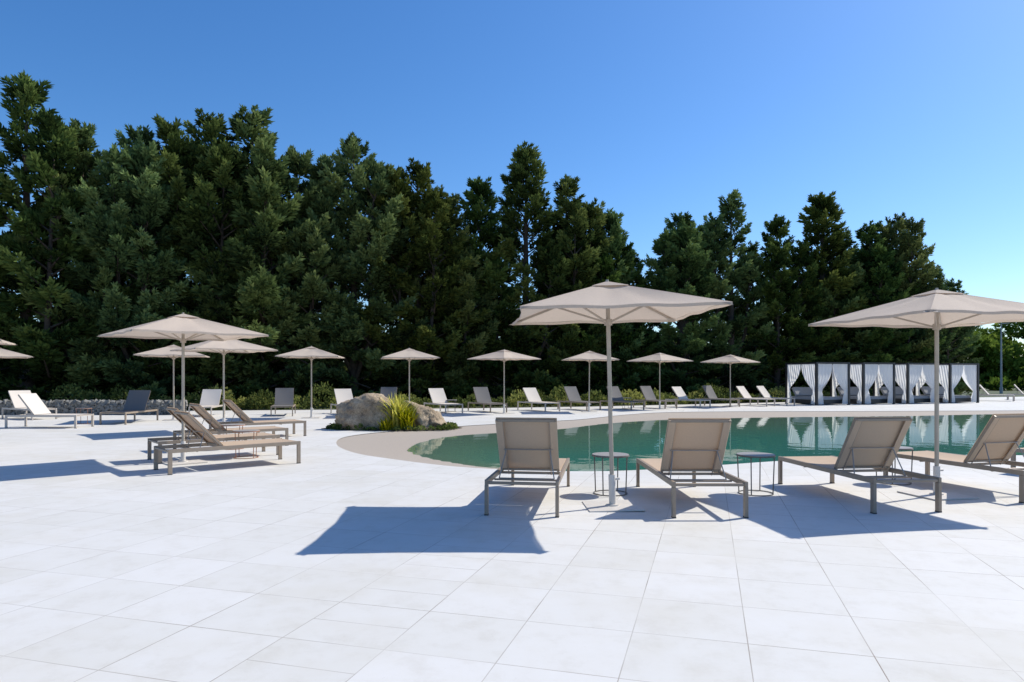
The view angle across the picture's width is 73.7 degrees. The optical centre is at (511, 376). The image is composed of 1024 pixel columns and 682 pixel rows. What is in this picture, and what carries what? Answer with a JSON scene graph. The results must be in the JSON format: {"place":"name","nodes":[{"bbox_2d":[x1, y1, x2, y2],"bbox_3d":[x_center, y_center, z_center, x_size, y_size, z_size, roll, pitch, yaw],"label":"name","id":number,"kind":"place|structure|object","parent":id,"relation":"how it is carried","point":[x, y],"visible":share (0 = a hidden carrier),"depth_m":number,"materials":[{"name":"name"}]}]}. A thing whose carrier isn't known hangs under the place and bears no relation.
{"place":"outdoors","nodes":[
{"label":"outdoors","id":0,"kind":"place"},
{"bbox_2d":[0,397,1023,681],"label":"stone paved deck","id":1,"kind":"structure","parent":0,"point":[326,559],"depth_m":5.16,"materials":[{"name":"stone"}]},
{"bbox_2d":[0,339,15,344],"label":"patio umbrella","id":2,"kind":"object","parent":1,"relation":"on","point":[2,342],"visible":1,"depth_m":14.39,"materials":[{"name":"fabric"}]},
{"bbox_2d":[0,348,32,417],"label":"patio umbrella","id":3,"kind":"object","parent":1,"relation":"on","point":[4,353],"visible":1,"depth_m":23.82,"materials":[{"name":"fabric"}]},
{"bbox_2d":[2,390,56,419],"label":"sun lounger","id":4,"kind":"object","parent":1,"relation":"on","point":[18,403],"visible":0.66,"depth_m":23.53,"materials":[{"name":"fabric"}]},
{"bbox_2d":[5,393,93,427],"bbox_3d":[-13.190,0.968,19.494,2.054,0.965,0.780,0,0,2],"label":"sun lounger","id":5,"kind":"object","parent":1,"relation":"on","point":[34,404],"visible":1,"depth_m":19.41,"materials":[{"name":"fabric"}]},
{"bbox_2d":[75,408,92,423],"bbox_3d":[-13.100,1.204,20.900,0.466,0.487,0.466,0,0,0],"label":"side table","id":6,"kind":"object","parent":1,"relation":"on","point":[80,413],"visible":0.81,"depth_m":20.78,"materials":[{"name":"metal"}]},
{"bbox_2d":[0,399,187,414],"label":"gabion wall","id":7,"kind":"structure","parent":1,"relation":"on","point":[63,406],"depth_m":25.84,"materials":[{"name":"stone"}]},
{"bbox_2d":[99,390,157,424],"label":"sun lounger","id":8,"kind":"object","parent":1,"relation":"on","point":[136,401],"visible":1,"depth_m":21.92,"materials":[{"name":"grey fabric"}]},
{"bbox_2d":[133,344,209,420],"bbox_3d":[-11.300,0.184,22.800,2.149,2.524,2.149,0,0,-20],"label":"patio umbrella","id":9,"kind":"object","parent":1,"relation":"on","point":[164,352],"visible":0.88,"depth_m":22.27,"materials":[{"name":"fabric"}]},
{"bbox_2d":[97,312,268,464],"bbox_3d":[-5.540,0.184,11.500,2.149,2.524,2.149,0,0,-43],"label":"patio umbrella","id":10,"kind":"object","parent":1,"relation":"on","point":[182,328],"visible":0.99,"depth_m":11.43,"materials":[{"name":"fabric"}]},
{"bbox_2d":[188,389,222,415],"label":"sun lounger","id":11,"kind":"object","parent":1,"relation":"on","point":[210,398],"visible":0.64,"depth_m":25.79,"materials":[{"name":"fabric"}]},
{"bbox_2d":[147,407,279,463],"bbox_3d":[-5.328,0.992,12.275,2.054,0.915,0.780,0,0,-40],"label":"sun lounger","id":12,"kind":"object","parent":1,"relation":"on","point":[195,438],"visible":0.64,"depth_m":12.10,"materials":[{"name":"beige fabric"}]},
{"bbox_2d":[170,340,277,427],"bbox_3d":[-7.600,0.184,18.000,2.149,2.524,2.149,0,0,-42],"label":"patio umbrella","id":13,"kind":"object","parent":1,"relation":"on","point":[223,348],"visible":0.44,"depth_m":17.84,"materials":[{"name":"fabric"}]},
{"bbox_2d":[153,410,300,474],"bbox_3d":[-4.551,0.992,11.010,2.054,0.915,0.780,0,0,-42],"label":"sun lounger","id":14,"kind":"object","parent":1,"relation":"on","point":[198,428],"visible":1,"depth_m":10.77,"materials":[{"name":"beige fabric"}]},
{"bbox_2d":[173,403,288,448],"bbox_3d":[-5.728,0.992,13.975,2.054,0.915,0.780,0,0,-40],"label":"sun lounger","id":15,"kind":"object","parent":1,"relation":"on","point":[206,416],"visible":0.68,"depth_m":13.77,"materials":[{"name":"beige fabric"}]},
{"bbox_2d":[221,424,244,449],"bbox_3d":[-5.600,1.204,13.700,0.466,0.487,0.466,0,0,0],"label":"side table","id":16,"kind":"object","parent":1,"relation":"on","point":[239,425],"visible":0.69,"depth_m":13.63,"materials":[{"name":"metal"}]},
{"bbox_2d":[232,429,259,458],"bbox_3d":[-4.750,1.204,12.200,0.466,0.487,0.466,0,0,0],"label":"side table","id":17,"kind":"object","parent":1,"relation":"on","point":[246,430],"visible":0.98,"depth_m":12.08,"materials":[{"name":"metal"}]},
{"bbox_2d":[209,399,305,435],"bbox_3d":[-6.065,0.992,16.339,2.054,0.915,0.780,0,0,-38],"label":"sun lounger","id":18,"kind":"object","parent":1,"relation":"on","point":[238,412],"visible":0.79,"depth_m":16.22,"materials":[{"name":"beige fabric"}]},
{"bbox_2d":[270,388,295,416],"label":"sun lounger","id":19,"kind":"object","parent":1,"relation":"on","point":[284,397],"visible":1,"depth_m":26.18,"materials":[{"name":"grey fabric"}]},
{"bbox_2d":[275,346,343,417],"bbox_3d":[-7.050,0.184,24.000,2.149,2.524,2.149,0,0,-8],"label":"patio umbrella","id":20,"kind":"object","parent":1,"relation":"on","point":[311,353],"visible":1,"depth_m":23.52,"materials":[{"name":"fabric"}]},
{"bbox_2d":[330,389,352,412],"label":"sun lounger","id":21,"kind":"object","parent":1,"relation":"on","point":[342,395],"visible":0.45,"depth_m":26.93,"materials":[{"name":"fabric"}]},
{"bbox_2d":[380,387,396,403],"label":"sun lounger","id":22,"kind":"object","parent":1,"relation":"on","point":[385,391],"visible":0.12,"depth_m":28.66,"materials":[{"name":"grey fabric"}]},
{"bbox_2d":[322,427,460,430],"bbox_3d":[-3.341,1.421,19.019,3.949,0.050,1.758,0,0,-6],"label":"planting bed","id":23,"kind":"object","parent":1,"relation":"on","point":[386,430],"visible":0.15,"depth_m":18.39,"materials":[{"name":"soil"}]},
{"bbox_2d":[334,393,391,429],"bbox_3d":[-4.051,1.004,18.926,1.686,1.100,1.026,0,0,-10],"label":"boulder","id":24,"kind":"object","parent":23,"relation":"on","point":[364,410],"visible":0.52,"depth_m":18.54,"materials":[{"name":"stone"}]},
{"bbox_2d":[374,416,395,430],"bbox_3d":[-3.386,1.253,18.388,0.700,0.393,0.660,0,0,-43],"label":"flax plant","id":25,"kind":"object","parent":23,"relation":"in","point":[388,424],"visible":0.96,"depth_m":18.32,"materials":[{"name":"green plant"}]},
{"bbox_2d":[325,421,458,430],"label":"groundcover plants","id":26,"kind":"object","parent":23,"relation":"on","point":[448,425],"visible":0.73,"depth_m":18.50,"materials":[{"name":"green plant"}]},
{"bbox_2d":[378,391,422,427],"bbox_3d":[-3.175,0.901,18.740,1.424,1.097,1.610,0,0,-31],"label":"flax plant","id":27,"kind":"object","parent":23,"relation":"on","point":[397,403],"visible":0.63,"depth_m":18.53,"materials":[{"name":"green plant"}]},
{"bbox_2d":[391,403,419,429],"bbox_3d":[-2.925,1.047,18.636,1.136,0.806,1.137,0,0,-23],"label":"flax plant","id":28,"kind":"object","parent":23,"relation":"on","point":[405,418],"visible":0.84,"depth_m":18.44,"materials":[{"name":"green plant"}]},
{"bbox_2d":[402,400,440,426],"bbox_3d":[-2.690,1.105,19.356,1.412,0.872,0.889,0,0,-20],"label":"boulder","id":29,"kind":"object","parent":23,"relation":"on","point":[426,413],"visible":0.31,"depth_m":19.09,"materials":[{"name":"stone"}]},
{"bbox_2d":[429,411,446,426],"bbox_3d":[-2.227,1.233,19.524,0.581,0.554,0.766,0,0,40],"label":"boulder","id":30,"kind":"object","parent":23,"relation":"on","point":[435,421],"visible":0.45,"depth_m":19.32,"materials":[{"name":"stone"}]},
{"bbox_2d":[381,348,439,400],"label":"patio umbrella","id":31,"kind":"object","parent":1,"relation":"on","point":[408,354],"visible":0.97,"depth_m":25.04,"materials":[{"name":"fabric"}]},
{"bbox_2d":[424,388,462,413],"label":"sun lounger","id":32,"kind":"object","parent":1,"relation":"on","point":[438,396],"visible":0.97,"depth_m":28.05,"materials":[{"name":"fabric"}]},
{"bbox_2d":[446,400,456,411],"bbox_3d":[-2.500,1.204,28.200,0.466,0.487,0.466,0,0,0],"label":"side table","id":33,"kind":"object","parent":1,"relation":"on","point":[454,406],"visible":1,"depth_m":28.08,"materials":[{"name":"metal"}]},
{"bbox_2d":[468,387,506,412],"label":"sun lounger","id":34,"kind":"object","parent":1,"relation":"on","point":[482,395],"visible":0.98,"depth_m":28.62,"materials":[{"name":"grey fabric"}]},
{"bbox_2d":[467,349,540,413],"bbox_3d":[-0.310,0.184,26.900,2.149,2.524,2.149,0,0,-45],"label":"patio umbrella","id":35,"kind":"object","parent":1,"relation":"on","point":[504,355],"visible":1,"depth_m":26.73,"materials":[{"name":"fabric"}]},
{"bbox_2d":[484,417,569,517],"bbox_3d":[0.239,0.950,8.083,0.780,1.001,2.054,0,0,8],"label":"sun lounger","id":36,"kind":"object","parent":1,"relation":"on","point":[529,445],"visible":1,"depth_m":7.61,"materials":[{"name":"beige fabric"}]},
{"bbox_2d":[517,388,559,411],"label":"sun lounger","id":37,"kind":"object","parent":1,"relation":"on","point":[532,395],"visible":1,"depth_m":29.46,"materials":[{"name":"fabric"}]},
{"bbox_2d":[557,386,600,410],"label":"sun lounger","id":38,"kind":"object","parent":1,"relation":"on","point":[572,394],"visible":1,"depth_m":30.22,"materials":[{"name":"grey fabric"}]},
{"bbox_2d":[561,350,618,411],"bbox_3d":[3.193,0.184,28.200,2.149,2.524,2.149,1,0,-3],"label":"patio umbrella","id":39,"kind":"object","parent":1,"relation":"on","point":[589,356],"visible":0.98,"depth_m":27.83,"materials":[{"name":"fabric"}]},
{"bbox_2d":[592,452,629,495],"bbox_3d":[1.220,1.204,8.460,0.466,0.487,0.466,0,0,0],"label":"side table","id":40,"kind":"object","parent":1,"relation":"on","point":[617,455],"visible":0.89,"depth_m":8.34,"materials":[{"name":"metal"}]},
{"bbox_2d":[510,280,732,511],"bbox_3d":[1.090,0.184,7.600,2.149,2.524,2.149,-1,0,-2],"label":"patio umbrella","id":41,"kind":"object","parent":1,"relation":"on","point":[607,303],"visible":1,"depth_m":7.51,"materials":[{"name":"fabric"}]},
{"bbox_2d":[600,386,643,409],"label":"sun lounger","id":42,"kind":"object","parent":1,"relation":"on","point":[616,395],"visible":0.88,"depth_m":30.64,"materials":[{"name":"grey fabric"}]},
{"bbox_2d":[633,386,676,408],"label":"sun lounger","id":43,"kind":"object","parent":1,"relation":"on","point":[648,393],"visible":0.95,"depth_m":31.72,"materials":[{"name":"grey fabric"}]},
{"bbox_2d":[627,352,691,408],"bbox_3d":[6.600,0.184,30.500,2.149,2.524,2.149,0,0,-35],"label":"patio umbrella","id":44,"kind":"object","parent":1,"relation":"on","point":[659,357],"visible":1,"depth_m":30.32,"materials":[{"name":"fabric"}]},
{"bbox_2d":[336,408,1023,470],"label":"pool basin","id":45,"kind":"object","parent":1,"relation":"in","point":[396,445],"visible":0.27,"depth_m":17.27,"materials":[{"name":"concrete"}]},
{"bbox_2d":[407,414,1023,459],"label":"pool water","id":46,"kind":"structure","parent":45,"relation":"in","point":[806,436],"depth_m":16.64,"materials":[{"name":"teal liquid"}]},
{"bbox_2d":[665,387,710,407],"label":"sun lounger","id":47,"kind":"object","parent":1,"relation":"on","point":[680,393],"visible":0.9,"depth_m":32.58,"materials":[{"name":"fabric"}]},
{"bbox_2d":[636,418,748,517],"bbox_3d":[2.030,0.950,8.004,0.780,1.001,2.054,0,0,0],"label":"sun lounger","id":48,"kind":"object","parent":1,"relation":"on","point":[693,447],"visible":1,"depth_m":7.54,"materials":[{"name":"beige fabric"}]},
{"bbox_2d":[695,385,739,406],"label":"sun lounger","id":49,"kind":"object","parent":1,"relation":"on","point":[709,392],"visible":0.88,"depth_m":33.63,"materials":[{"name":"grey fabric"}]},
{"bbox_2d":[700,354,759,406],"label":"patio umbrella","id":50,"kind":"object","parent":1,"relation":"on","point":[729,359],"visible":0.98,"depth_m":32.82,"materials":[{"name":"fabric"}]},
{"bbox_2d":[729,386,774,406],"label":"sun lounger","id":51,"kind":"object","parent":1,"relation":"on","point":[744,393],"visible":0.9,"depth_m":34.20,"materials":[{"name":"fabric"}]},
{"bbox_2d":[736,452,775,495],"bbox_3d":[3.020,1.204,8.460,0.466,0.487,0.466,0,0,0],"label":"side table","id":52,"kind":"object","parent":1,"relation":"on","point":[751,455],"visible":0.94,"depth_m":8.39,"materials":[{"name":"metal"}]},
{"bbox_2d":[750,386,794,405],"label":"sun lounger","id":53,"kind":"object","parent":1,"relation":"on","point":[763,392],"visible":0.79,"depth_m":35.10,"materials":[{"name":"fabric"}]},
{"bbox_2d":[785,362,849,404],"bbox_3d":[15.969,0.360,35.749,2.110,2.180,2.310,0,0,-18],"label":"pool cabana","id":54,"kind":"object","parent":1,"relation":"on","point":[816,375],"visible":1,"depth_m":34.94,"materials":[{"name":"fabric"}]},
{"bbox_2d":[778,416,941,513],"bbox_3d":[4.091,0.950,8.257,0.780,1.001,2.054,0,0,-6],"label":"sun lounger","id":55,"kind":"object","parent":1,"relation":"on","point":[874,443],"visible":1,"depth_m":7.80,"materials":[{"name":"beige fabric"}]},
{"bbox_2d":[830,362,894,404],"bbox_3d":[18.789,0.360,36.649,2.110,2.180,2.310,0,0,-18],"label":"pool cabana","id":56,"kind":"object","parent":1,"relation":"on","point":[863,375],"visible":0.9,"depth_m":35.78,"materials":[{"name":"fabric"}]},
{"bbox_2d":[876,446,913,484],"bbox_3d":[5.200,1.204,9.300,0.466,0.487,0.466,0,0,0],"label":"side table","id":57,"kind":"object","parent":1,"relation":"on","point":[903,448],"visible":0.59,"depth_m":9.17,"materials":[{"name":"metal"}]},
{"bbox_2d":[873,363,933,403],"bbox_3d":[21.609,0.360,37.549,2.110,2.180,2.310,0,0,-18],"label":"pool cabana","id":58,"kind":"object","parent":1,"relation":"on","point":[907,376],"visible":0.75,"depth_m":36.66,"materials":[{"name":"fabric"}]},
{"bbox_2d":[808,288,1023,499],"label":"patio umbrella","id":59,"kind":"object","parent":1,"relation":"on","point":[936,310],"visible":0.98,"depth_m":8.29,"materials":[{"name":"fabric"}]},
{"bbox_2d":[914,363,978,402],"bbox_3d":[24.429,0.360,38.449,2.110,2.180,2.310,0,0,-18],"label":"pool cabana","id":60,"kind":"object","parent":1,"relation":"on","point":[950,374],"visible":0.85,"depth_m":37.57,"materials":[{"name":"fabric"}]},
{"bbox_2d":[883,413,1023,502],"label":"sun lounger","id":61,"kind":"object","parent":1,"relation":"on","point":[999,439],"visible":0.85,"depth_m":8.50,"materials":[{"name":"beige fabric"}]},
{"bbox_2d":[979,385,1014,400],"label":"sun lounger","id":62,"kind":"object","parent":1,"relation":"on","point":[986,392],"visible":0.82,"depth_m":40.84,"materials":[{"name":"fabric"}]},
{"bbox_2d":[1007,384,1023,399],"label":"sun lounger","id":63,"kind":"object","parent":1,"relation":"on","point":[1016,393],"visible":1,"depth_m":42.52,"materials":[{"name":"fabric"}]},
{"bbox_2d":[1011,448,1023,467],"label":"sun lounger","id":64,"kind":"object","parent":1,"relation":"on","point":[1013,457],"visible":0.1,"depth_m":10.25,"materials":[{"name":"fabric"}]},
{"bbox_2d":[0,0,1023,361],"label":"sky","id":65,"kind":"structure","parent":0,"point":[659,108],"materials":[{"name":"blue"}]},
{"bbox_2d":[187,387,1023,410],"bbox_3d":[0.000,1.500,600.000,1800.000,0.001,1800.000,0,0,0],"label":"ground","id":66,"kind":"structure","parent":0,"point":[1014,391],"depth_m":36.62,"materials":[{"name":"soil"}]},
{"bbox_2d":[0,309,19,399],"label":"cypress tree","id":67,"kind":"object","parent":66,"relation":"on","point":[3,359],"visible":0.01,"depth_m":37.25,"materials":[{"name":"green plant"}]},
{"bbox_2d":[0,213,19,376],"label":"cypress tree","id":68,"kind":"object","parent":66,"relation":"on","point":[8,232],"visible":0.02,"depth_m":32.30,"materials":[{"name":"green plant"}]},
{"bbox_2d":[0,70,119,400],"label":"cypress tree","id":69,"kind":"object","parent":66,"relation":"on","point":[54,132],"visible":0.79,"depth_m":30.45,"materials":[{"name":"green plant"}]},
{"bbox_2d":[1,322,122,399],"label":"cypress tree","id":70,"kind":"object","parent":66,"relation":"on","point":[46,388],"depth_m":37.04,"materials":[{"name":"green plant"}]},
{"bbox_2d":[0,118,161,399],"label":"cypress tree","id":71,"kind":"object","parent":66,"relation":"on","point":[87,376],"visible":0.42,"depth_m":31.11,"materials":[{"name":"green plant"}]},
{"bbox_2d":[59,123,203,399],"bbox_3d":[-18.113,-5.366,32.973,6.723,13.826,7.637,0,0,-21],"label":"cypress tree","id":72,"kind":"object","parent":66,"relation":"on","point":[127,170],"visible":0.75,"depth_m":31.08,"materials":[{"name":"green plant"}]},
{"bbox_2d":[108,108,292,402],"bbox_3d":[-15.338,-5.956,34.598,8.619,15.014,8.538,0,0,-15],"label":"cypress tree","id":73,"kind":"object","parent":66,"relation":"on","point":[176,150],"visible":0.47,"depth_m":32.57,"materials":[{"name":"green plant"}]},
{"bbox_2d":[150,104,362,404],"bbox_3d":[-12.780,-6.229,35.140,9.644,15.649,10.208,0,0,13],"label":"cypress tree","id":74,"kind":"object","parent":66,"relation":"on","point":[265,167],"visible":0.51,"depth_m":32.68,"materials":[{"name":"green plant"}]},
{"bbox_2d":[225,145,364,405],"bbox_3d":[-11.470,-5.219,35.693,7.730,14.040,8.228,0,0,-41],"label":"cypress tree","id":75,"kind":"object","parent":66,"relation":"on","point":[312,282],"visible":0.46,"depth_m":33.95,"materials":[{"name":"green plant"}]},
{"bbox_2d":[319,306,377,388],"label":"cypress tree","id":76,"kind":"object","parent":66,"relation":"on","point":[370,380],"visible":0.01,"depth_m":41.04,"materials":[{"name":"green plant"}]},
{"bbox_2d":[281,131,428,395],"bbox_3d":[-8.506,-5.773,36.576,8.196,14.645,7.215,0,0,-5],"label":"cypress tree","id":77,"kind":"object","parent":66,"relation":"on","point":[353,231],"visible":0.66,"depth_m":35.43,"materials":[{"name":"green plant"}]},
{"bbox_2d":[0,348,773,401],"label":"background hedge","id":78,"kind":"object","parent":66,"relation":"on","point":[179,393],"depth_m":40.98,"materials":[{"name":"green plant"}]},
{"bbox_2d":[348,157,491,399],"bbox_3d":[-5.330,-5.246,37.772,7.572,13.584,7.501,0,0,-21],"label":"cypress tree","id":79,"kind":"object","parent":66,"relation":"on","point":[422,224],"visible":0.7,"depth_m":36.17,"materials":[{"name":"green plant"}]},
{"bbox_2d":[0,381,882,409],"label":"shrub border","id":80,"kind":"object","parent":66,"relation":"on","point":[265,403],"visible":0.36,"depth_m":31.66,"materials":[{"name":"green plant"}]},
{"bbox_2d":[405,192,505,402],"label":"cypress tree","id":81,"kind":"object","parent":66,"relation":"on","point":[456,377],"visible":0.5,"depth_m":36.98,"materials":[{"name":"green plant"}]},
{"bbox_2d":[432,175,529,401],"bbox_3d":[-1.534,-4.831,38.347,5.131,13.148,5.140,0,0,31],"label":"cypress tree","id":82,"kind":"object","parent":66,"relation":"on","point":[483,200],"visible":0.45,"depth_m":38.03,"materials":[{"name":"green plant"}]},
{"bbox_2d":[461,140,584,402],"bbox_3d":[0.808,-5.925,39.148,7.200,15.265,7.425,0,0,15],"label":"cypress tree","id":83,"kind":"object","parent":66,"relation":"on","point":[524,166],"visible":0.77,"depth_m":38.20,"materials":[{"name":"green plant"}]},
{"bbox_2d":[500,303,548,395],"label":"cypress tree","id":84,"kind":"object","parent":66,"relation":"on","point":[536,346],"visible":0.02,"depth_m":44.99,"materials":[{"name":"green plant"}]},
{"bbox_2d":[529,174,623,396],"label":"cypress tree","id":85,"kind":"object","parent":66,"relation":"on","point":[578,221],"visible":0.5,"depth_m":38.51,"materials":[{"name":"green plant"}]},
{"bbox_2d":[533,212,646,397],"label":"cypress tree","id":86,"kind":"object","parent":66,"relation":"on","point":[605,260],"visible":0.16,"depth_m":39.31,"materials":[{"name":"green plant"}]},
{"bbox_2d":[573,207,649,400],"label":"cypress tree","id":87,"kind":"object","parent":66,"relation":"on","point":[613,224],"visible":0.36,"depth_m":39.92,"materials":[{"name":"green plant"}]},
{"bbox_2d":[613,253,668,392],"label":"cypress tree","id":88,"kind":"object","parent":66,"relation":"on","point":[648,345],"visible":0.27,"depth_m":40.36,"materials":[{"name":"green plant"}]},
{"bbox_2d":[632,211,731,395],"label":"cypress tree","id":89,"kind":"object","parent":66,"relation":"on","point":[680,248],"visible":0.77,"depth_m":40.37,"materials":[{"name":"green plant"}]},
{"bbox_2d":[684,189,777,395],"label":"cypress tree","id":90,"kind":"object","parent":66,"relation":"on","point":[738,276],"visible":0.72,"depth_m":41.97,"materials":[{"name":"green plant"}]},
{"bbox_2d":[718,322,770,394],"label":"cypress tree","id":91,"kind":"object","parent":66,"relation":"on","point":[742,352],"visible":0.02,"depth_m":48.83,"materials":[{"name":"green plant"}]},
{"bbox_2d":[724,214,842,399],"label":"cypress tree","id":92,"kind":"object","parent":66,"relation":"on","point":[779,292],"visible":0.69,"depth_m":42.31,"materials":[{"name":"green plant"}]},
{"bbox_2d":[770,190,884,393],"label":"cypress tree","id":93,"kind":"object","parent":66,"relation":"on","point":[819,211],"visible":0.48,"depth_m":43.30,"materials":[{"name":"green plant"}]},
{"bbox_2d":[799,229,894,392],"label":"cypress tree","id":94,"kind":"object","parent":66,"relation":"on","point":[832,307],"visible":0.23,"depth_m":43.30,"materials":[{"name":"green plant"}]},
{"bbox_2d":[831,220,945,394],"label":"cypress tree","id":95,"kind":"object","parent":66,"relation":"on","point":[867,235],"visible":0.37,"depth_m":43.24,"materials":[{"name":"green plant"}]},
{"bbox_2d":[860,212,948,385],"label":"cypress tree","id":96,"kind":"object","parent":66,"relation":"on","point":[906,242],"visible":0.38,"depth_m":44.01,"materials":[{"name":"green plant"}]},
{"bbox_2d":[911,265,983,394],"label":"cypress tree","id":97,"kind":"object","parent":66,"relation":"on","point":[953,335],"visible":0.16,"depth_m":44.38,"materials":[{"name":"green plant"}]},
{"bbox_2d":[949,326,979,395],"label":"cypress tree","id":98,"kind":"object","parent":66,"relation":"on","point":[967,389],"visible":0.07,"depth_m":46.48,"materials":[{"name":"green plant"}]},
{"bbox_2d":[955,322,1023,390],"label":"distant trees","id":99,"kind":"object","parent":66,"relation":"on","point":[1012,363],"visible":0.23,"depth_m":92.50,"materials":[{"name":"green plant"}]},
{"bbox_2d":[999,323,1006,393],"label":"lamp post","id":100,"kind":"object","parent":66,"relation":"on","point":[1001,390],"visible":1,"depth_m":59.95,"materials":[{"name":"grey metal"}]}
]}

